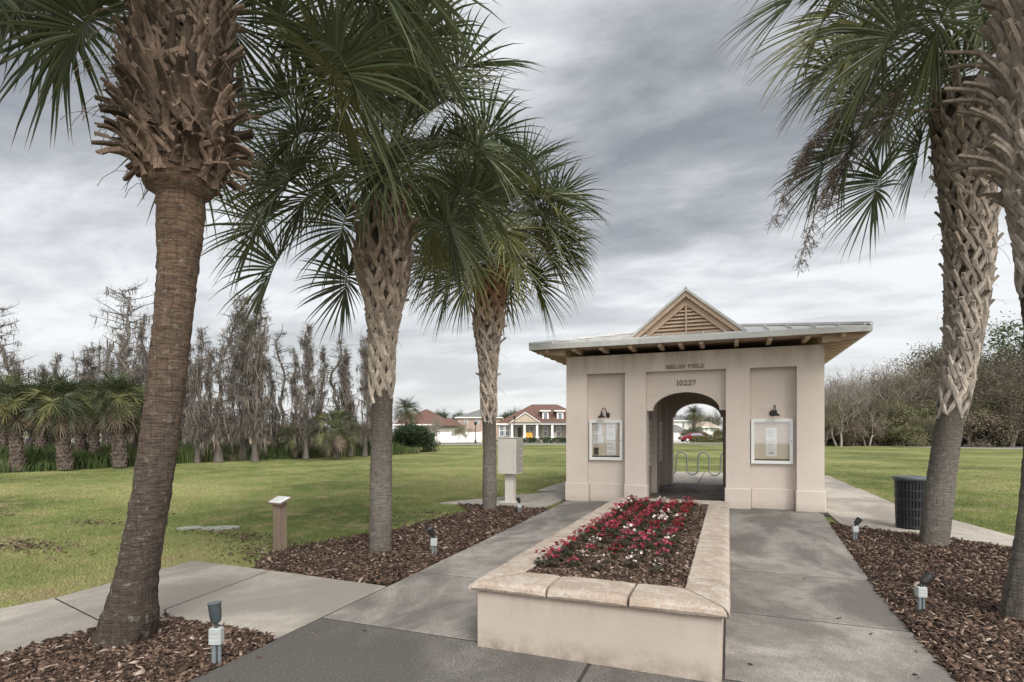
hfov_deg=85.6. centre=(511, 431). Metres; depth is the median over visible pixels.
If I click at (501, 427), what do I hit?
window
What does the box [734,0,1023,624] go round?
palm
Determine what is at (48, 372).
cypress
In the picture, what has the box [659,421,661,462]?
mailbox panel
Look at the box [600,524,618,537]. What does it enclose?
begonia
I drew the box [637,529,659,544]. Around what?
begonia
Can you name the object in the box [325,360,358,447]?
cypress
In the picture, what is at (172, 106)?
leaning palm
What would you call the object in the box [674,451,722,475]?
bike rack
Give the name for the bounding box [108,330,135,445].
cypress
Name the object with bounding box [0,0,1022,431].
sky
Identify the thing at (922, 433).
shrub
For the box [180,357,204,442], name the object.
cypress
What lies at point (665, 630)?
planter
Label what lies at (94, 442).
sabal palm
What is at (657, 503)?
begonia
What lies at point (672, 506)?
begonia
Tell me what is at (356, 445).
sabal palm
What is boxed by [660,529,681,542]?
begonia
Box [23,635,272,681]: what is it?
mulch bed
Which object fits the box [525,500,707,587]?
planter mulch
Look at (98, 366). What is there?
cypress
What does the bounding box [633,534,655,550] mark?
begonia
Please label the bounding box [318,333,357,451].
cypress
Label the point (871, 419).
budding tree
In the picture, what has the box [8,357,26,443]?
cypress
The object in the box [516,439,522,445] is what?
mailbox door
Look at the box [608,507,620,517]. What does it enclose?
begonia
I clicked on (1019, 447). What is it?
road
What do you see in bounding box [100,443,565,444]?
road
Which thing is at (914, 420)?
budding tree
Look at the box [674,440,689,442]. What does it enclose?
driveway
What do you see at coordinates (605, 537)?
begonia
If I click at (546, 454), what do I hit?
lawn
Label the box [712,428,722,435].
shrub
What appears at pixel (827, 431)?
budding tree
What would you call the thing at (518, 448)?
mailbox door
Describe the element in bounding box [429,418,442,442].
young tree
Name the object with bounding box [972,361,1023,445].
oak tree
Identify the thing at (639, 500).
begonia
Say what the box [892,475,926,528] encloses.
trash can
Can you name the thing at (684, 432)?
shrub
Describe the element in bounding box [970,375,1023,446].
oak tree
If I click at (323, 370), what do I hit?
cypress
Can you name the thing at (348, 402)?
cypress
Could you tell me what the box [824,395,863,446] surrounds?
budding tree
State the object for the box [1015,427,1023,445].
shrub
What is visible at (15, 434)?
sabal palm
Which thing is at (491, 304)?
palm
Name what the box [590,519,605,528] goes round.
begonia
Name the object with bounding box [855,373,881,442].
bare tree
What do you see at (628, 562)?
begonia
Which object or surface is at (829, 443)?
shrub
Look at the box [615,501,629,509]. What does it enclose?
begonia
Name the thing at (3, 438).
sabal palm
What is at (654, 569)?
begonia
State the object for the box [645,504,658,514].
begonia
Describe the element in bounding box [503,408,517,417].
green tree
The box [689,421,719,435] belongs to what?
house
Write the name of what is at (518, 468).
mailbox door
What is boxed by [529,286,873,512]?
gatehouse
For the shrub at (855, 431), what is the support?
on the lawn at (546, 454)
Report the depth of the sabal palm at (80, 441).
29.33 m
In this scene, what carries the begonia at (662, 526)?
on the planter mulch
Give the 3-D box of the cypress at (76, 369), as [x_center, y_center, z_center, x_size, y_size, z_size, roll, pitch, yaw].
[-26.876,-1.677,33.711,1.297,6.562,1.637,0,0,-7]
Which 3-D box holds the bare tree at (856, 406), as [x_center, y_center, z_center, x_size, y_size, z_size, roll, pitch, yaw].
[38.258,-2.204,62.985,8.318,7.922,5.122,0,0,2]
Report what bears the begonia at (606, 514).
on the planter mulch
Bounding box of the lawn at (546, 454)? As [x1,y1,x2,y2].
[0,433,1022,607]
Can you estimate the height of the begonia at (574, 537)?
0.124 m
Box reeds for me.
[0,439,419,472]
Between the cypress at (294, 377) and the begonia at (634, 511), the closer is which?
the begonia at (634, 511)
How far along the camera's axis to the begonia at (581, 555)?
4.89 m
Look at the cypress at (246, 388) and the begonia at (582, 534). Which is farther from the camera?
the cypress at (246, 388)
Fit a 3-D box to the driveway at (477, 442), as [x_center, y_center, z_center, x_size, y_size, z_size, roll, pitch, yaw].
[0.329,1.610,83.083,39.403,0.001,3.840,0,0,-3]
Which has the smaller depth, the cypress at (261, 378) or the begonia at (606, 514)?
the begonia at (606, 514)
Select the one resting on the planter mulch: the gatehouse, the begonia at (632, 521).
the begonia at (632, 521)
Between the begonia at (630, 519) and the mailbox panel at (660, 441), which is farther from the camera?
the mailbox panel at (660, 441)
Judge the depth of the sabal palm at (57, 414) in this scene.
22.66 m
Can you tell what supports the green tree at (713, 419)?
on the lawn at (546, 454)
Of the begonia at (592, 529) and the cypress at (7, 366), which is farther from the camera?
the cypress at (7, 366)
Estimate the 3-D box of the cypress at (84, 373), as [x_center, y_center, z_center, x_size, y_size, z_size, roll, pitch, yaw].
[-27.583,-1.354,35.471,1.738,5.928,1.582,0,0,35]
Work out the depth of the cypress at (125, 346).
28.79 m
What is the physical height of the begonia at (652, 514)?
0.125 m
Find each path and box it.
[189,618,733,681]
[324,501,956,681]
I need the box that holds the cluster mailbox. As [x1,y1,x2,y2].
[497,437,523,502]
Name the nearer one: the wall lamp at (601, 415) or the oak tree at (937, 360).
the wall lamp at (601, 415)
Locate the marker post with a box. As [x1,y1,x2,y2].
[267,495,292,550]
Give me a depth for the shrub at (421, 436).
44.30 m
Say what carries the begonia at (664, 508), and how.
on the planter mulch
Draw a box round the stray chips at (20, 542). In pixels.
[0,507,450,568]
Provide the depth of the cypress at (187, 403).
33.00 m
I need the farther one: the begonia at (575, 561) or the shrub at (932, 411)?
the shrub at (932, 411)
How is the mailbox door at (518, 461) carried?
in the cluster mailbox
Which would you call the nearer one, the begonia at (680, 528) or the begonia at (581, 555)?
the begonia at (581, 555)
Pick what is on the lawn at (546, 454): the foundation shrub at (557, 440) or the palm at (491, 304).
the foundation shrub at (557, 440)
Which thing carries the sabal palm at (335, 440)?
on the lawn at (546, 454)
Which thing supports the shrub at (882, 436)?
on the lawn at (546, 454)
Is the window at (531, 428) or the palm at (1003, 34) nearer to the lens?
the palm at (1003, 34)
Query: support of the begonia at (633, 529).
on the planter mulch
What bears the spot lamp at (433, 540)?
on the mulch bed at (318, 575)
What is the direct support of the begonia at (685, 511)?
on the planter mulch
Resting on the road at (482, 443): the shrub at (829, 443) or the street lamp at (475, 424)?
the street lamp at (475, 424)
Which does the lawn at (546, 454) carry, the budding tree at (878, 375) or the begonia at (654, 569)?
the budding tree at (878, 375)
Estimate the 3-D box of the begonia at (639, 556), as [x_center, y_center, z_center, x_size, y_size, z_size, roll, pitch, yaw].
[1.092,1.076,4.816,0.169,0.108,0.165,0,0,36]
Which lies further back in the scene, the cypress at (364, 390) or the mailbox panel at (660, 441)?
the cypress at (364, 390)
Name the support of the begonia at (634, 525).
on the planter mulch
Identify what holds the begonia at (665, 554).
on the planter mulch
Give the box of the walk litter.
[229,519,919,681]
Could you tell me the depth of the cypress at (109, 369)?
34.34 m
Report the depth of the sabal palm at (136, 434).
26.59 m
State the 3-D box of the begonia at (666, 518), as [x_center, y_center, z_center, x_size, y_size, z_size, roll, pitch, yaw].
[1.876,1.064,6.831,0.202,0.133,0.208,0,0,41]
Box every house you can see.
[393,409,462,431]
[455,410,503,439]
[496,404,565,441]
[674,415,689,439]
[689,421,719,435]
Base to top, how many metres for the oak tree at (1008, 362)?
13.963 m
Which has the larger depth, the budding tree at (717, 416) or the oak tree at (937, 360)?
the budding tree at (717, 416)
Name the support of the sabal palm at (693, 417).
on the lawn at (546, 454)
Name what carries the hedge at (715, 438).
on the lawn at (546, 454)
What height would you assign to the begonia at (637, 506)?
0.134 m
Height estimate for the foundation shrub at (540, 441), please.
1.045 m
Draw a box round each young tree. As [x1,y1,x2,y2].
[426,417,442,431]
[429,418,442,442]
[451,425,468,443]
[459,421,475,442]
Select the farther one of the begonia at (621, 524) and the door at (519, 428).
the door at (519, 428)
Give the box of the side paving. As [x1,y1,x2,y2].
[441,472,1013,546]
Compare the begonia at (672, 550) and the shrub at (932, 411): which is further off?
the shrub at (932, 411)
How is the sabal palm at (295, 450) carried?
on the lawn at (546, 454)
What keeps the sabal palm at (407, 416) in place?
on the lawn at (546, 454)
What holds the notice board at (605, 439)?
attached to the gatehouse
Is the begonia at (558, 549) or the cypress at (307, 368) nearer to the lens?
the begonia at (558, 549)
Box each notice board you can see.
[589,420,622,459]
[751,419,792,463]
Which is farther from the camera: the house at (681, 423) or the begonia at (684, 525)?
the house at (681, 423)
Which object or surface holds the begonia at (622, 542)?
on the planter mulch
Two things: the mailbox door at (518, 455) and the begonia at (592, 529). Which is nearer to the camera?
the begonia at (592, 529)
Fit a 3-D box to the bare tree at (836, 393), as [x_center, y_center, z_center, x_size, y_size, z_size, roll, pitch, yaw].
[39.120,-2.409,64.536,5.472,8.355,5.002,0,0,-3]
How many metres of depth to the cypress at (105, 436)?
36.16 m
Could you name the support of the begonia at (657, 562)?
on the planter mulch
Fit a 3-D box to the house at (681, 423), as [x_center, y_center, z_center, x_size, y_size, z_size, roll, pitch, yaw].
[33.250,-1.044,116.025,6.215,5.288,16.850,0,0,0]
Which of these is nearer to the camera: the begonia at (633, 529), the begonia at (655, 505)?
the begonia at (633, 529)
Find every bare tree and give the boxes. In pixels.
[824,362,872,419]
[824,368,852,443]
[824,372,864,427]
[824,378,866,445]
[824,383,884,445]
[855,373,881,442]
[889,365,938,403]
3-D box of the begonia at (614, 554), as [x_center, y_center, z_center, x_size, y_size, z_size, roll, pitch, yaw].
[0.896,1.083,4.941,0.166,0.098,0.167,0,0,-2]
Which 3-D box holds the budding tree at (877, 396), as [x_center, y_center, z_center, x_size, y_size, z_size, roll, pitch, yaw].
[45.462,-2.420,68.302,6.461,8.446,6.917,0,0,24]
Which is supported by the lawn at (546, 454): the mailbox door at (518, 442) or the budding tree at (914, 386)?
the budding tree at (914, 386)
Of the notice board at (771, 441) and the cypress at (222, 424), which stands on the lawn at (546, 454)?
the cypress at (222, 424)
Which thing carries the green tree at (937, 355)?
on the lawn at (546, 454)
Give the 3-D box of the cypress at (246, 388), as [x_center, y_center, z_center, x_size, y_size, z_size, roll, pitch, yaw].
[-14.998,-3.268,31.425,2.892,9.752,3.239,0,0,-10]
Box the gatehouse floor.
[569,482,819,513]
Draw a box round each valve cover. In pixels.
[176,526,203,529]
[201,525,239,529]
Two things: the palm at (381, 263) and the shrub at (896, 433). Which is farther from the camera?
the shrub at (896, 433)
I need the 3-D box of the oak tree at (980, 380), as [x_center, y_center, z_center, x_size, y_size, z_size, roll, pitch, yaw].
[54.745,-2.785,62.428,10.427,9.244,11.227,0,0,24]
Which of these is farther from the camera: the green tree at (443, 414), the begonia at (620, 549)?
the green tree at (443, 414)
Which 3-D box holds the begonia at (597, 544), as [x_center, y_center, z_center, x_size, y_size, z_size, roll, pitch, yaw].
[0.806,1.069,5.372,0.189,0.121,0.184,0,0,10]
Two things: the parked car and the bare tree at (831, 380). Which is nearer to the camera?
the bare tree at (831, 380)
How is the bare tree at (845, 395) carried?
on the lawn at (546, 454)
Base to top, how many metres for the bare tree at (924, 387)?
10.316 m
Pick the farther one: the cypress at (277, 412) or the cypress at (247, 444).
the cypress at (247, 444)
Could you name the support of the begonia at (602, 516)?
on the planter mulch
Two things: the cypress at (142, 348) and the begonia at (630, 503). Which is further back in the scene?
the cypress at (142, 348)
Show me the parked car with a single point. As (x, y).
(687, 437)
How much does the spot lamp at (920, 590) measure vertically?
0.384 m
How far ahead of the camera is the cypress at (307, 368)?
32.71 m
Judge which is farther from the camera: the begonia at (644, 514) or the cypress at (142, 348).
the cypress at (142, 348)
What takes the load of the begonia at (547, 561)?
on the planter mulch
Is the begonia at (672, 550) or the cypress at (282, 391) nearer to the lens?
the begonia at (672, 550)
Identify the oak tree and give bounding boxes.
[877,347,1011,400]
[906,340,1023,403]
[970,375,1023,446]
[971,369,1023,441]
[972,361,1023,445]
[979,346,1023,385]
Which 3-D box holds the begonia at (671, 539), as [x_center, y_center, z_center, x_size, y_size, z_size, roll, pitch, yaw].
[1.514,1.052,5.392,0.234,0.154,0.241,0,0,-7]
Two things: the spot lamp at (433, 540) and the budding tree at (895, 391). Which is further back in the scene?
the budding tree at (895, 391)
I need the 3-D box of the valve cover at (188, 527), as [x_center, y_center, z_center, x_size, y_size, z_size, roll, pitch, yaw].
[-5.439,1.629,9.341,0.415,0.033,0.299,0,0,-17]
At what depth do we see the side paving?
12.19 m
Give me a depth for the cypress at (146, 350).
32.03 m
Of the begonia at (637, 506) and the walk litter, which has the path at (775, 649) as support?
the walk litter
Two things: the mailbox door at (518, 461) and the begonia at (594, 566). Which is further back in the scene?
the mailbox door at (518, 461)
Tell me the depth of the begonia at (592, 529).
6.18 m
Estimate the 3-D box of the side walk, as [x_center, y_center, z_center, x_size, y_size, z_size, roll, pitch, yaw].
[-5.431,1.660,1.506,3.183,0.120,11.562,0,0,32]
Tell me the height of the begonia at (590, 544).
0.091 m
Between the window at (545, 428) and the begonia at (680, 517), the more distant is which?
the window at (545, 428)
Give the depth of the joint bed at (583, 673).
4.61 m
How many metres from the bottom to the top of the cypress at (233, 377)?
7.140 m
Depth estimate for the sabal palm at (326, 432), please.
36.19 m
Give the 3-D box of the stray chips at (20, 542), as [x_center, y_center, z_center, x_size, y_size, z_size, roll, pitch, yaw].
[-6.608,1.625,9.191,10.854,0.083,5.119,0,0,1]
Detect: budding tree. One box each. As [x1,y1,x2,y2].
[689,411,709,423]
[702,410,722,429]
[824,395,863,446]
[824,416,848,445]
[827,362,928,445]
[844,404,903,445]
[845,355,913,443]
[846,404,869,442]
[858,392,911,445]
[867,361,937,444]
[867,381,912,408]
[871,353,979,444]
[873,368,935,411]
[886,411,930,430]
[898,381,937,412]
[912,414,936,440]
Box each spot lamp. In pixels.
[207,601,223,668]
[427,526,436,554]
[516,497,521,512]
[851,517,862,540]
[914,571,935,609]
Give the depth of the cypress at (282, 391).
33.59 m
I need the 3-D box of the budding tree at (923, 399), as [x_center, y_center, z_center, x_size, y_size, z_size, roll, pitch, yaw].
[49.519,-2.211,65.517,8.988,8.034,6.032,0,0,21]
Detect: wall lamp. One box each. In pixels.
[598,408,609,417]
[769,405,779,415]
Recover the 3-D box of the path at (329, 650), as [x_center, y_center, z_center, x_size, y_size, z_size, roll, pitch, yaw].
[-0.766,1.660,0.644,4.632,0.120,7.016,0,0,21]
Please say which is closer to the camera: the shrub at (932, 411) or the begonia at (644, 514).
the begonia at (644, 514)
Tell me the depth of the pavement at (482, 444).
70.46 m
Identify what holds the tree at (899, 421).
on the lawn at (546, 454)
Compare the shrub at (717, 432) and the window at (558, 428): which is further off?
the shrub at (717, 432)
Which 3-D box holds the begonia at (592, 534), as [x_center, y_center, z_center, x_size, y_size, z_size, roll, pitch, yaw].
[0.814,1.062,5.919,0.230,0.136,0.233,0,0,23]
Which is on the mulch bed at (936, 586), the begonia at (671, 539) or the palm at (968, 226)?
the palm at (968, 226)
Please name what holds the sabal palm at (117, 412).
on the lawn at (546, 454)
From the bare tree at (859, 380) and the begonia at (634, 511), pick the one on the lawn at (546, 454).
the bare tree at (859, 380)
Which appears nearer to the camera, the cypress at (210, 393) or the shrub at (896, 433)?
the cypress at (210, 393)
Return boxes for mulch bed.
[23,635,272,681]
[257,504,548,585]
[830,524,1022,679]
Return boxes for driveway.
[440,442,561,442]
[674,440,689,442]
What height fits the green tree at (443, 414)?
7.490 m
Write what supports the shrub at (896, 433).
on the lawn at (546, 454)
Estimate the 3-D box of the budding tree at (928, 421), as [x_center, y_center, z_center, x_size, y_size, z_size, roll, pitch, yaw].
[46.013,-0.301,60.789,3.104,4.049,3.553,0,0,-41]
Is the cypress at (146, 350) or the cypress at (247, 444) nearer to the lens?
the cypress at (146, 350)
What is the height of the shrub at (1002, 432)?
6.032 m
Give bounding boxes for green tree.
[435,408,451,418]
[451,409,465,420]
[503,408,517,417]
[705,414,721,425]
[902,342,997,369]
[983,311,1023,360]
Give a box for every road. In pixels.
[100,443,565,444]
[674,443,1022,448]
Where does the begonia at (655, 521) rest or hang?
on the planter mulch
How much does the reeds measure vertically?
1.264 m
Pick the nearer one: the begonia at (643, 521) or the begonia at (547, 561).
the begonia at (547, 561)
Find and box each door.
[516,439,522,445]
[516,446,522,451]
[516,452,522,458]
[516,459,522,465]
[516,465,522,471]
[518,427,521,436]
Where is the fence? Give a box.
[434,431,481,442]
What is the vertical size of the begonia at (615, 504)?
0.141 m
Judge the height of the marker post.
0.735 m
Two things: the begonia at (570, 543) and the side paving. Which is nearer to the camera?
the begonia at (570, 543)
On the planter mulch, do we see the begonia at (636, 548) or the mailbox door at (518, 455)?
the begonia at (636, 548)
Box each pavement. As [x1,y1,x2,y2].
[437,444,545,444]
[858,445,1010,448]
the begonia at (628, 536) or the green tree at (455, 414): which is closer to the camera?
the begonia at (628, 536)
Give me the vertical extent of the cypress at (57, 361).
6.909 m
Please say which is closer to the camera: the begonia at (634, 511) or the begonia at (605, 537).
the begonia at (605, 537)
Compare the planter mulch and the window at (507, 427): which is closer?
the planter mulch
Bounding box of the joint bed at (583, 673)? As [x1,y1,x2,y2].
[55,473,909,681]
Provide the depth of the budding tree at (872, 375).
65.38 m
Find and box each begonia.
[533,549,559,568]
[542,545,564,560]
[552,539,573,557]
[561,536,579,551]
[567,535,583,545]
[567,556,582,567]
[570,528,590,541]
[576,550,588,560]
[579,525,597,537]
[585,522,599,532]
[585,543,597,552]
[586,536,604,547]
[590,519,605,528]
[590,559,609,570]
[594,515,608,525]
[596,530,614,544]
[600,512,613,521]
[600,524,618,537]
[601,554,614,564]
[602,520,623,532]
[604,547,619,558]
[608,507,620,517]
[611,542,625,552]
[612,503,626,511]
[613,516,627,527]
[613,535,629,545]
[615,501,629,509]
[615,514,630,523]
[619,511,632,521]
[619,529,636,541]
[620,523,640,536]
[622,555,640,568]
[623,497,634,506]
[624,508,637,515]
[625,523,641,534]
[626,505,639,513]
[627,519,644,529]
[628,542,646,554]
[629,549,645,561]
[633,502,644,510]
[633,512,648,523]
[633,516,646,527]
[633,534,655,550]
[634,499,647,508]
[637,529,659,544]
[638,511,651,519]
[640,528,658,540]
[643,508,655,517]
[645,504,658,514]
[645,520,661,531]
[646,502,661,512]
[647,524,662,535]
[648,563,666,574]
[649,501,662,509]
[650,514,668,524]
[650,557,664,566]
[654,520,667,528]
[654,538,676,553]
[656,548,672,558]
[657,532,678,548]
[658,513,671,524]
[659,506,672,515]
[660,509,674,519]
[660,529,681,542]
[662,527,680,538]
[664,503,677,514]
[669,521,684,531]
[671,511,687,522]
[672,518,688,527]
[672,524,684,533]
[677,504,694,514]
[677,510,693,519]
[678,508,690,516]
[682,502,695,511]
[683,496,697,505]
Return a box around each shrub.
[392,421,444,451]
[523,437,535,442]
[528,437,556,442]
[544,437,565,442]
[679,429,701,440]
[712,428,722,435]
[824,432,838,445]
[828,421,868,445]
[858,420,888,445]
[860,421,888,445]
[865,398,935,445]
[880,422,929,446]
[899,423,933,445]
[920,399,1010,446]
[934,407,1021,446]
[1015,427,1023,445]
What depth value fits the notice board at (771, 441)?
11.46 m
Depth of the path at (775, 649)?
5.13 m
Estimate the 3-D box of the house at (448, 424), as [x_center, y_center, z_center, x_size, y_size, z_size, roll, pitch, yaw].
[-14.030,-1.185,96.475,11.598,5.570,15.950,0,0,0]
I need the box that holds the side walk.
[0,561,385,656]
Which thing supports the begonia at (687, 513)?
on the planter mulch
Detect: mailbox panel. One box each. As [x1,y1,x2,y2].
[649,419,651,466]
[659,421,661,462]
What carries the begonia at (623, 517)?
on the planter mulch
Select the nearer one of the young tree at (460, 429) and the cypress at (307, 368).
the cypress at (307, 368)
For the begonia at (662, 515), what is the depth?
6.63 m
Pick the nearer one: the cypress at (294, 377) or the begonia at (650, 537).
the begonia at (650, 537)
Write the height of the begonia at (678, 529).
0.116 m
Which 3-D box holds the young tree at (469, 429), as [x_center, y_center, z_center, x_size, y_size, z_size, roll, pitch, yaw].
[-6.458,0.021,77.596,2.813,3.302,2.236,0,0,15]
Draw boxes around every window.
[499,425,503,435]
[505,425,509,435]
[529,426,533,435]
[543,426,547,435]
[556,426,560,435]
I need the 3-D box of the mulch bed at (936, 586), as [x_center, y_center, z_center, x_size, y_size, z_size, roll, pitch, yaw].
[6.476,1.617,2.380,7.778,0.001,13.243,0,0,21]
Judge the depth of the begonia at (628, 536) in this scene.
5.68 m
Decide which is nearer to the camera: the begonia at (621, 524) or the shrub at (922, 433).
the begonia at (621, 524)
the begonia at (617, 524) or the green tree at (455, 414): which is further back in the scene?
the green tree at (455, 414)
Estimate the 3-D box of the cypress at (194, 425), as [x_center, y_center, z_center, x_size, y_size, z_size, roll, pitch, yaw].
[-16.378,-2.043,28.823,1.782,7.311,1.957,0,0,18]
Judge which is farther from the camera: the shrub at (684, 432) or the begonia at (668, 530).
the shrub at (684, 432)
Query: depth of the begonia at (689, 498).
8.46 m
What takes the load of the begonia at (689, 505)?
on the planter mulch
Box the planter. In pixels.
[469,497,729,681]
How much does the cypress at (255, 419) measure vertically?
9.148 m
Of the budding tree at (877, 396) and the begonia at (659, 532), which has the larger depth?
the budding tree at (877, 396)
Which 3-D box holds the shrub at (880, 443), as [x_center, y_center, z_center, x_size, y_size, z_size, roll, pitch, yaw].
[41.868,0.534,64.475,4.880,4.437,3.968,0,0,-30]
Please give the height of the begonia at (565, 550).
0.152 m
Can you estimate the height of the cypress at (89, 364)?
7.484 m
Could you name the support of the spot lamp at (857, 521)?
on the mulch bed at (936, 586)
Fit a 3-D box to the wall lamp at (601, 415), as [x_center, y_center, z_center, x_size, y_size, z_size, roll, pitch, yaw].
[2.092,-0.439,12.661,0.288,0.240,0.176,0,0,-34]
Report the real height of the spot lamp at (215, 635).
0.466 m
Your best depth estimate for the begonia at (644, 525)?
6.57 m
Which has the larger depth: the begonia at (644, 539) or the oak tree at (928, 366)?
the oak tree at (928, 366)
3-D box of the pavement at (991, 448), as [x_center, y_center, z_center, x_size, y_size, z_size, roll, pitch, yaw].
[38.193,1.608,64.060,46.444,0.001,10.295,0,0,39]
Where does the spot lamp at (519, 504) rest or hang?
on the mulch bed at (318, 575)
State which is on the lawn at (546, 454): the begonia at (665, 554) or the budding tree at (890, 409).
the budding tree at (890, 409)
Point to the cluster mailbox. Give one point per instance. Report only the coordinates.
(510, 458)
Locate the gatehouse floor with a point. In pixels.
(706, 491)
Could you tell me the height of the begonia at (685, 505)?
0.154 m
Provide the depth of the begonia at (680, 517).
6.80 m
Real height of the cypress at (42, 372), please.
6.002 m
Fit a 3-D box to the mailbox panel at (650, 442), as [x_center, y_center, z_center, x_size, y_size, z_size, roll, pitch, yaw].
[3.362,0.280,13.655,0.054,1.200,1.280,0,0,21]
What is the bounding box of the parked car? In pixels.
[678,433,704,441]
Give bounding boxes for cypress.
[0,304,73,448]
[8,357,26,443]
[27,369,53,439]
[32,362,54,445]
[47,351,72,444]
[64,354,86,444]
[69,367,89,442]
[72,343,107,441]
[86,339,108,440]
[88,276,194,449]
[96,341,116,443]
[101,356,126,446]
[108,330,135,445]
[131,312,151,433]
[143,322,150,382]
[179,342,212,445]
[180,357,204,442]
[182,325,220,462]
[197,312,251,462]
[199,347,218,446]
[219,344,244,452]
[221,289,272,459]
[233,318,255,448]
[234,296,281,461]
[248,330,271,448]
[263,357,282,449]
[268,326,296,457]
[281,345,308,443]
[284,321,324,458]
[311,344,329,456]
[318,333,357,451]
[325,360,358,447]
[337,345,361,455]
[353,331,370,455]
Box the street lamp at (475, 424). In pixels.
[474,421,476,442]
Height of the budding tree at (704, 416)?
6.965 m
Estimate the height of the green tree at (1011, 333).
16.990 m
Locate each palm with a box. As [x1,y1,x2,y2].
[0,0,504,648]
[0,369,49,470]
[0,373,26,450]
[11,367,100,469]
[19,381,64,449]
[63,377,107,453]
[66,378,115,453]
[77,365,145,466]
[107,385,144,448]
[200,0,552,553]
[275,420,314,457]
[301,412,343,452]
[304,403,363,457]
[336,421,367,448]
[392,395,422,427]
[399,98,612,511]
[683,404,705,428]
[707,0,1010,547]
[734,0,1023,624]
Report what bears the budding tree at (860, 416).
on the lawn at (546, 454)
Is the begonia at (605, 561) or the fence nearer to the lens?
the begonia at (605, 561)
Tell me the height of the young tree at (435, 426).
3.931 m
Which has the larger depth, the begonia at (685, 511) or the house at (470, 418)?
the house at (470, 418)
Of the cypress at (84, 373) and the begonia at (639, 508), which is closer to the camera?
the begonia at (639, 508)
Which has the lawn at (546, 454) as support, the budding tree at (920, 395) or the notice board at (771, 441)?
the budding tree at (920, 395)
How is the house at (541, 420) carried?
on the lawn at (546, 454)
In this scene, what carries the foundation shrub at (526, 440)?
on the lawn at (546, 454)
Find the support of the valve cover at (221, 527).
on the lawn at (546, 454)
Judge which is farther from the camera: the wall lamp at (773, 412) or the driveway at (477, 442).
the driveway at (477, 442)
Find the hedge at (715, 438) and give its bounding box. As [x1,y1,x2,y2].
[692,435,722,441]
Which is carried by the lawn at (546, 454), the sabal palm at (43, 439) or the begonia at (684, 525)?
the sabal palm at (43, 439)
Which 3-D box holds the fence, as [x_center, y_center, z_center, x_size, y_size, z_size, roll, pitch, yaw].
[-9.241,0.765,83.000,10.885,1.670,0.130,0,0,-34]
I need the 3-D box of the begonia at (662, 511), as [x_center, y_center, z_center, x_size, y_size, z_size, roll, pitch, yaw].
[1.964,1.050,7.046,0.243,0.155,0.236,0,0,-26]

